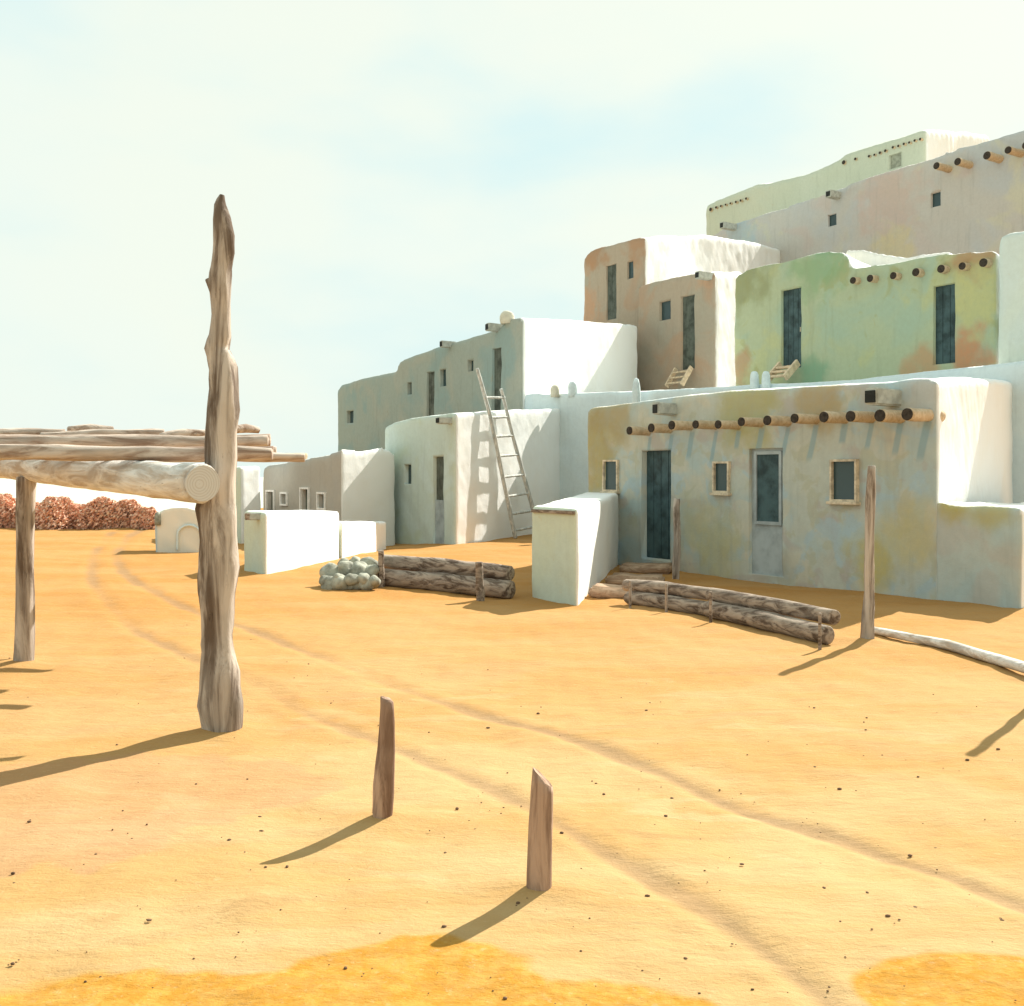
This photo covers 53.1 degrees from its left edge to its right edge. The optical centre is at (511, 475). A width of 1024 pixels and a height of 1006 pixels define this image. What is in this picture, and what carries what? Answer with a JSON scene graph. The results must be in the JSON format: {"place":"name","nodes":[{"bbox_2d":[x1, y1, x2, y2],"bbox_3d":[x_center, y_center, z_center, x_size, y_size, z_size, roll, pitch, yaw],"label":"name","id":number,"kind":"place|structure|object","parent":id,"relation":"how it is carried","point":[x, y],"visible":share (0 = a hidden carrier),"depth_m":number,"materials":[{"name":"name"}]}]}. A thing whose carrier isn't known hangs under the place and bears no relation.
{"place":"outdoors","nodes":[
{"label":"outdoors","id":0,"kind":"place"},
{"bbox_2d":[0,477,1023,1005],"bbox_3d":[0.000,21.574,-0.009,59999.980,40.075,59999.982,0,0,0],"label":"ground","id":1,"kind":"structure","parent":0,"point":[732,713],"depth_m":5.09,"materials":[{"name":"sand"}]},
{"bbox_2d":[0,493,15,527],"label":"shrub","id":2,"kind":"object","parent":1,"relation":"on","point":[7,502],"visible":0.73,"depth_m":31.29,"materials":[{"name":"red plant"}]},
{"bbox_2d":[3,502,40,528],"bbox_3d":[-14.922,1.261,31.373,1.408,0.931,1.190,0,0,0],"label":"shrub","id":3,"kind":"object","parent":1,"relation":"on","point":[12,519],"visible":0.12,"depth_m":31.22,"materials":[{"name":"red plant"}]},
{"bbox_2d":[35,496,82,529],"bbox_3d":[-13.813,1.155,30.919,1.579,1.101,1.237,0,0,0],"label":"shrub","id":4,"kind":"object","parent":1,"relation":"on","point":[52,512],"visible":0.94,"depth_m":30.80,"materials":[{"name":"orange plant"}]},
{"bbox_2d":[63,503,97,528],"bbox_3d":[-13.227,1.287,31.441,1.357,0.900,1.088,0,0,0],"label":"shrub","id":5,"kind":"object","parent":1,"relation":"on","point":[78,510],"visible":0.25,"depth_m":31.14,"materials":[{"name":"red plant"}]},
{"bbox_2d":[75,496,129,529],"bbox_3d":[-12.364,1.166,31.219,1.621,1.101,1.369,0,0,0],"label":"shrub","id":6,"kind":"object","parent":1,"relation":"on","point":[96,509],"visible":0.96,"depth_m":30.91,"materials":[{"name":"orange plant"}]},
{"bbox_2d":[102,499,142,528],"bbox_3d":[-11.729,1.215,31.473,1.516,1.016,1.182,0,0,0],"label":"shrub","id":7,"kind":"object","parent":1,"relation":"on","point":[131,506],"visible":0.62,"depth_m":31.13,"materials":[{"name":"red plant"}]},
{"bbox_2d":[130,506,156,529],"bbox_3d":[-11.042,1.316,31.042,0.989,0.787,0.798,0,0,0],"label":"shrub","id":8,"kind":"object","parent":1,"relation":"on","point":[142,518],"visible":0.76,"depth_m":30.81,"materials":[{"name":"red plant"}]},
{"bbox_2d":[0,194,304,732],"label":"ramada","id":9,"kind":"object","parent":1,"relation":"on","point":[96,457],"visible":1,"depth_m":6.44,"materials":[{"name":"brown wood"}]},
{"bbox_2d":[154,506,199,552],"bbox_3d":[-7.288,1.270,22.521,1.000,1.210,1.158,0,0,-14],"label":"adobe oven","id":10,"kind":"object","parent":1,"relation":"on","point":[176,529],"visible":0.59,"depth_m":22.02,"materials":[{"name":"paint"}]},
{"bbox_2d":[236,466,260,543],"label":"adobe house","id":11,"kind":"structure","parent":1,"relation":"on","point":[247,488],"depth_m":26.79,"materials":[{"name":"white paint"}]},
{"bbox_2d":[244,510,338,573],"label":"adobe wall","id":12,"kind":"structure","parent":1,"relation":"on","point":[275,541],"depth_m":17.43,"materials":[{"name":"white paint"}]},
{"bbox_2d":[319,575,325,584],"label":"stone","id":13,"kind":"object","parent":1,"relation":"on","point":[321,579],"visible":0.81,"depth_m":14.39,"materials":[{"name":"grey stone"}]},
{"bbox_2d":[321,576,332,589],"bbox_3d":[-2.564,1.526,14.403,0.223,0.232,0.217,0,0,-43],"label":"stone","id":14,"kind":"object","parent":1,"relation":"on","point":[326,585],"visible":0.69,"depth_m":14.32,"materials":[{"name":"grey stone"}]},
{"bbox_2d":[319,562,337,576],"bbox_3d":[-2.605,1.388,14.692,0.306,0.282,0.239,0,0,-23],"label":"stone","id":15,"kind":"object","parent":1,"relation":"on","point":[329,569],"visible":0.69,"depth_m":14.62,"materials":[{"name":"grey stone"}]},
{"bbox_2d":[263,448,394,545],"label":"adobe house","id":16,"kind":"structure","parent":1,"relation":"on","point":[350,485],"depth_m":26.09,"materials":[{"name":"grey paint"}]},
{"bbox_2d":[271,492,272,510],"bbox_3d":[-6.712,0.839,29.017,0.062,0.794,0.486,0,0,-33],"label":"door","id":17,"kind":"structure","parent":16,"relation":"in","point":[271,492],"depth_m":29.15,"materials":[{"name":"grey wood"}]},
{"bbox_2d":[331,576,347,589],"bbox_3d":[-2.409,1.516,14.380,0.248,0.247,0.294,0,0,29],"label":"stone","id":18,"kind":"object","parent":1,"relation":"on","point":[338,583],"visible":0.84,"depth_m":14.26,"materials":[{"name":"grey stone"}]},
{"bbox_2d":[332,573,344,577],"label":"stone","id":19,"kind":"object","parent":18,"relation":"on","point":[336,575],"visible":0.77,"depth_m":14.33,"materials":[{"name":"grey stone"}]},
{"bbox_2d":[353,583,360,589],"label":"stone","id":20,"kind":"object","parent":1,"relation":"on","point":[356,587],"visible":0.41,"depth_m":14.34,"materials":[{"name":"grey stone"}]},
{"bbox_2d":[350,561,366,574],"bbox_3d":[-2.173,1.361,14.639,0.289,0.277,0.362,-27,18,-21],"label":"stone","id":21,"kind":"object","parent":20,"relation":"on","point":[357,567],"visible":0.67,"depth_m":14.53,"materials":[{"name":"grey stone"}]},
{"bbox_2d":[338,561,352,575],"bbox_3d":[-2.388,1.357,14.722,0.268,0.278,0.305,0,0,21],"label":"stone","id":22,"kind":"object","parent":21,"relation":"on","point":[344,568],"visible":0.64,"depth_m":14.60,"materials":[{"name":"grey stone"}]},
{"bbox_2d":[360,557,377,564],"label":"stone","id":23,"kind":"object","parent":21,"relation":"on","point":[369,561],"visible":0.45,"depth_m":14.84,"materials":[{"name":"grey stone"}]},
{"bbox_2d":[339,521,385,557],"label":"adobe wall","id":24,"kind":"structure","parent":1,"relation":"on","point":[357,537],"depth_m":21.33,"materials":[{"name":"white paint"}]},
{"bbox_2d":[358,579,373,589],"bbox_3d":[-2.029,1.517,14.372,0.242,0.216,0.241,0,0,17],"label":"stone","id":25,"kind":"object","parent":1,"relation":"on","point":[367,585],"visible":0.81,"depth_m":14.26,"materials":[{"name":"grey stone"}]},
{"bbox_2d":[358,572,369,584],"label":"stone","id":26,"kind":"object","parent":25,"relation":"on","point":[364,577],"visible":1,"depth_m":14.27,"materials":[{"name":"grey stone"}]},
{"bbox_2d":[369,575,380,587],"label":"stone","id":27,"kind":"object","parent":25,"relation":"on","point":[375,581],"visible":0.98,"depth_m":14.27,"materials":[{"name":"grey stone"}]},
{"bbox_2d":[365,564,378,576],"bbox_3d":[-2.006,1.373,14.639,0.251,0.222,0.262,-10,-16,-18],"label":"stone","id":28,"kind":"object","parent":1,"relation":"on","point":[370,570],"visible":0.71,"depth_m":14.54,"materials":[{"name":"grey stone"}]},
{"bbox_2d":[372,696,394,818],"bbox_3d":[-0.591,1.333,4.707,0.101,0.638,0.099,0,0,-30],"label":"wooden post","id":29,"kind":"object","parent":1,"relation":"on","point":[383,787],"visible":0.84,"depth_m":4.67,"materials":[{"name":"brown wood"}]},
{"bbox_2d":[377,550,515,600],"bbox_3d":[-1.057,1.378,14.252,2.521,0.616,0.766,0,0,38],"label":"log edging","id":30,"kind":"object","parent":1,"relation":"on","point":[480,580],"visible":0.94,"depth_m":14.19,"materials":[{"name":"brown wood"}]},
{"bbox_2d":[385,408,559,543],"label":"adobe house","id":31,"kind":"structure","parent":1,"relation":"on","point":[448,487],"depth_m":26.17,"materials":[{"name":"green paint"}]},
{"bbox_2d":[408,465,410,483],"bbox_3d":[-2.597,-0.036,26.686,0.031,0.559,0.449,0,0,-33],"label":"window","id":32,"kind":"structure","parent":31,"relation":"in","point":[409,466],"depth_m":26.79,"materials":[{"name":"grey glass"}]},
{"bbox_2d":[437,457,443,499],"bbox_3d":[-1.728,0.605,25.257,0.024,2.131,0.510,0,0,-33],"label":"door","id":33,"kind":"structure","parent":31,"relation":"in","point":[440,460],"depth_m":25.30,"materials":[{"name":"grey wood"}]},
{"bbox_2d":[338,311,636,451],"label":"adobe house","id":34,"kind":"structure","parent":1,"relation":"on","point":[517,360],"depth_m":34.81,"materials":[{"name":"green paint"}]},
{"bbox_2d":[350,411,353,422],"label":"window","id":35,"kind":"structure","parent":34,"relation":"in","point":[351,412],"depth_m":41.63,"materials":[{"name":"grey glass"}]},
{"bbox_2d":[429,372,434,415],"bbox_3d":[-2.739,-2.606,35.772,0.088,2.065,0.591,0,0,-33],"label":"door","id":36,"kind":"structure","parent":34,"relation":"in","point":[431,375],"depth_m":35.81,"materials":[{"name":"grey wood"}]},
{"bbox_2d":[443,370,445,385],"bbox_3d":[-2.223,-3.342,35.001,0.034,0.643,0.492,0,0,-33],"label":"window","id":37,"kind":"structure","parent":34,"relation":"in","point":[444,380],"depth_m":35.11,"materials":[{"name":"grey glass"}]},
{"bbox_2d":[495,348,501,409],"bbox_3d":[-0.376,-2.907,32.119,0.088,2.223,0.569,0,0,-33],"label":"door","id":38,"kind":"structure","parent":34,"relation":"in","point":[498,360],"depth_m":32.11,"materials":[{"name":"grey wood"}]},
{"bbox_2d":[476,368,534,538],"bbox_3d":[0.005,-0.534,26.618,0.394,4.325,2.733,0,0,38],"label":"ladder","id":39,"kind":"object","parent":1,"relation":"on","point":[500,465],"visible":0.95,"depth_m":26.38,"materials":[{"name":"grey wood"}]},
{"bbox_2d":[8,639,1015,1005],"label":"pebbles","id":40,"kind":"object","parent":1,"relation":"on","point":[518,901],"visible":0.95,"depth_m":4.10,"materials":[{"name":"brown stone"}]},
{"bbox_2d":[526,767,552,890],"bbox_3d":[0.105,1.373,3.878,0.103,0.540,0.093,0,0,0],"label":"wooden post","id":41,"kind":"object","parent":1,"relation":"on","point":[539,858],"visible":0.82,"depth_m":3.84,"materials":[{"name":"brown wood"}]},
{"bbox_2d":[531,492,618,605],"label":"adobe wall","id":42,"kind":"structure","parent":1,"relation":"on","point":[574,549],"depth_m":13.49,"materials":[{"name":"white paint"}]},
{"bbox_2d":[589,560,671,597],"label":"doorsteps","id":43,"kind":"object","parent":1,"relation":"on","point":[611,587],"visible":0.76,"depth_m":15.05,"materials":[{"name":"brown wood"}]},
{"bbox_2d":[672,498,680,578],"bbox_3d":[2.538,1.036,15.791,0.133,1.374,0.135,0,0,0],"label":"wooden post","id":44,"kind":"object","parent":1,"relation":"on","point":[676,543],"visible":0.9,"depth_m":15.74,"materials":[{"name":"brown wood"}]},
{"bbox_2d":[584,235,779,377],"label":"adobe house","id":45,"kind":"structure","parent":1,"relation":"on","point":[618,276],"depth_m":42.91,"materials":[{"name":"beige paint"}]},
{"bbox_2d":[608,264,616,319],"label":"door","id":46,"kind":"structure","parent":45,"relation":"in","point":[612,303],"depth_m":42.51,"materials":[{"name":"grey wood"}]},
{"bbox_2d":[629,262,632,278],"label":"window","id":47,"kind":"structure","parent":45,"relation":"in","point":[630,263],"depth_m":41.59,"materials":[{"name":"grey glass"}]},
{"bbox_2d":[638,271,741,390],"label":"adobe house","id":48,"kind":"structure","parent":1,"relation":"on","point":[685,322],"depth_m":38.22,"materials":[{"name":"beige paint"}]},
{"bbox_2d":[662,301,670,319],"bbox_3d":[5.958,-6.297,39.108,0.031,0.791,0.730,0,0,-33],"label":"window","id":49,"kind":"structure","parent":48,"relation":"in","point":[666,306],"depth_m":39.16,"materials":[{"name":"grey glass"}]},
{"bbox_2d":[683,295,694,369],"bbox_3d":[6.636,-5.316,38.035,0.088,2.772,0.785,0,0,-33],"label":"door","id":50,"kind":"structure","parent":48,"relation":"in","point":[688,302],"depth_m":38.07,"materials":[{"name":"grey wood"}]},
{"bbox_2d":[622,579,840,649],"bbox_3d":[2.226,1.444,11.214,0.509,0.418,3.870,0,0,-25],"label":"log edging","id":51,"kind":"object","parent":1,"relation":"on","point":[775,615],"visible":0.94,"depth_m":10.85,"materials":[{"name":"brown wood"}]},
{"bbox_2d":[525,361,1023,503],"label":"adobe house","id":52,"kind":"structure","parent":1,"relation":"on","point":[573,406],"depth_m":27.63,"materials":[{"name":"paint"}]},
{"bbox_2d":[665,366,693,387],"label":"wooden steps","id":53,"kind":"structure","parent":52,"relation":"on","point":[685,377],"depth_m":37.63,"materials":[{"name":"brown wood"}]},
{"bbox_2d":[769,360,799,381],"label":"wooden steps","id":54,"kind":"structure","parent":52,"relation":"on","point":[789,371],"depth_m":26.12,"materials":[{"name":"brown wood"}]},
{"bbox_2d":[588,377,1023,607],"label":"adobe house","id":55,"kind":"structure","parent":1,"relation":"on","point":[766,485],"depth_m":15.00,"materials":[{"name":"paint"}]},
{"bbox_2d":[600,460,619,493],"bbox_3d":[1.808,0.020,18.697,0.146,0.623,0.498,0,0,-33],"label":"window","id":56,"kind":"structure","parent":55,"relation":"in","point":[610,482],"depth_m":18.72,"materials":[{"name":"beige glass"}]},
{"bbox_2d":[647,450,670,558],"bbox_3d":[2.622,0.501,17.780,0.088,1.916,0.808,0,0,-33],"label":"door","id":57,"kind":"structure","parent":55,"relation":"in","point":[658,462],"depth_m":17.81,"materials":[{"name":"teal paint"}]},
{"bbox_2d":[709,461,731,495],"bbox_3d":[3.342,0.041,16.327,0.147,0.547,0.428,0,0,-33],"label":"window","id":58,"kind":"structure","parent":55,"relation":"in","point":[721,470],"depth_m":16.34,"materials":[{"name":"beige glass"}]},
{"bbox_2d":[752,448,782,576],"bbox_3d":[3.920,0.551,15.610,0.097,1.973,0.719,0,0,-33],"label":"door","id":59,"kind":"structure","parent":55,"relation":"in","point":[767,464],"depth_m":15.60,"materials":[{"name":"blue paint"}]},
{"bbox_2d":[826,459,860,504],"bbox_3d":[4.640,0.087,14.318,0.142,0.639,0.515,0,0,-33],"label":"window","id":60,"kind":"structure","parent":55,"relation":"in","point":[843,473],"depth_m":14.33,"materials":[{"name":"beige glass"}]},
{"bbox_2d":[706,130,988,235],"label":"adobe house","id":61,"kind":"structure","parent":1,"relation":"on","point":[845,171],"depth_m":58.52,"materials":[{"name":"green paint"}]},
{"bbox_2d":[891,153,900,168],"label":"window","id":62,"kind":"structure","parent":61,"relation":"in","point":[895,159],"depth_m":54.96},
{"bbox_2d":[734,251,999,385],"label":"adobe house","id":63,"kind":"structure","parent":1,"relation":"on","point":[827,316],"depth_m":24.63,"materials":[{"name":"green paint"}]},
{"bbox_2d":[783,288,801,367],"bbox_3d":[7.344,-3.818,26.639,0.096,2.114,0.714,0,0,-33],"label":"door","id":64,"kind":"structure","parent":63,"relation":"in","point":[792,317],"depth_m":26.67,"materials":[{"name":"teal paint"}]},
{"bbox_2d":[846,250,951,265],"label":"roof wall","id":65,"kind":"structure","parent":63,"relation":"on","point":[868,258],"depth_m":27.87,"materials":[{"name":"white paint"}]},
{"bbox_2d":[936,284,955,363],"bbox_3d":[9.753,-3.381,22.919,0.088,1.809,0.591,0,0,-33],"label":"door","id":66,"kind":"structure","parent":63,"relation":"in","point":[945,295],"depth_m":22.92,"materials":[{"name":"teal paint"}]},
{"bbox_2d":[712,131,1023,262],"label":"adobe house","id":67,"kind":"structure","parent":1,"relation":"on","point":[968,199],"depth_m":46.86,"materials":[{"name":"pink paint"}]},
{"bbox_2d":[830,214,835,225],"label":"window","id":68,"kind":"structure","parent":67,"relation":"in","point":[832,217],"depth_m":51.00,"materials":[{"name":"grey glass"}]},
{"bbox_2d":[933,192,940,206],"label":"window","id":69,"kind":"structure","parent":67,"relation":"in","point":[936,197],"depth_m":46.14,"materials":[{"name":"grey glass"}]},
{"bbox_2d":[860,466,875,638],"bbox_3d":[3.409,0.798,9.794,0.125,1.789,0.125,0,0,-19],"label":"wooden post","id":70,"kind":"object","parent":1,"relation":"on","point":[867,619],"visible":0.93,"depth_m":9.76,"materials":[{"name":"brown wood"}]},
{"bbox_2d":[874,627,1023,672],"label":"rail log","id":71,"kind":"object","parent":1,"relation":"on","point":[987,656],"visible":0.96,"depth_m":9.15,"materials":[{"name":"brown wood"}]},
{"bbox_2d":[998,232,1023,363],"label":"adobe house","id":72,"kind":"structure","parent":1,"relation":"on","point":[1011,302],"depth_m":20.36,"materials":[{"name":"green paint"}]},
{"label":"stone","id":73,"kind":"object","parent":1,"relation":"on","visible":0},
{"bbox_2d":[344,573,357,585],"bbox_3d":[-2.243,1.452,14.352,0.248,0.177,0.178,0,0,-14],"label":"stone","id":74,"kind":"object","parent":73,"relation":"on","point":[351,579],"visible":1,"depth_m":14.28,"materials":[{"name":"grey stone"}]},
{"bbox_2d":[0,0,1023,476],"label":"sky","id":75,"kind":"structure","parent":0,"point":[396,178],"materials":[{"name":"white"}]},
{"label":"stone","id":76,"kind":"object","parent":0,"visible":0},
{"bbox_2d":[349,556,359,562],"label":"stone","id":77,"kind":"object","parent":76,"relation":"on","point":[353,559],"visible":0.28,"depth_m":14.91,"materials":[{"name":"grey stone"}]}
]}

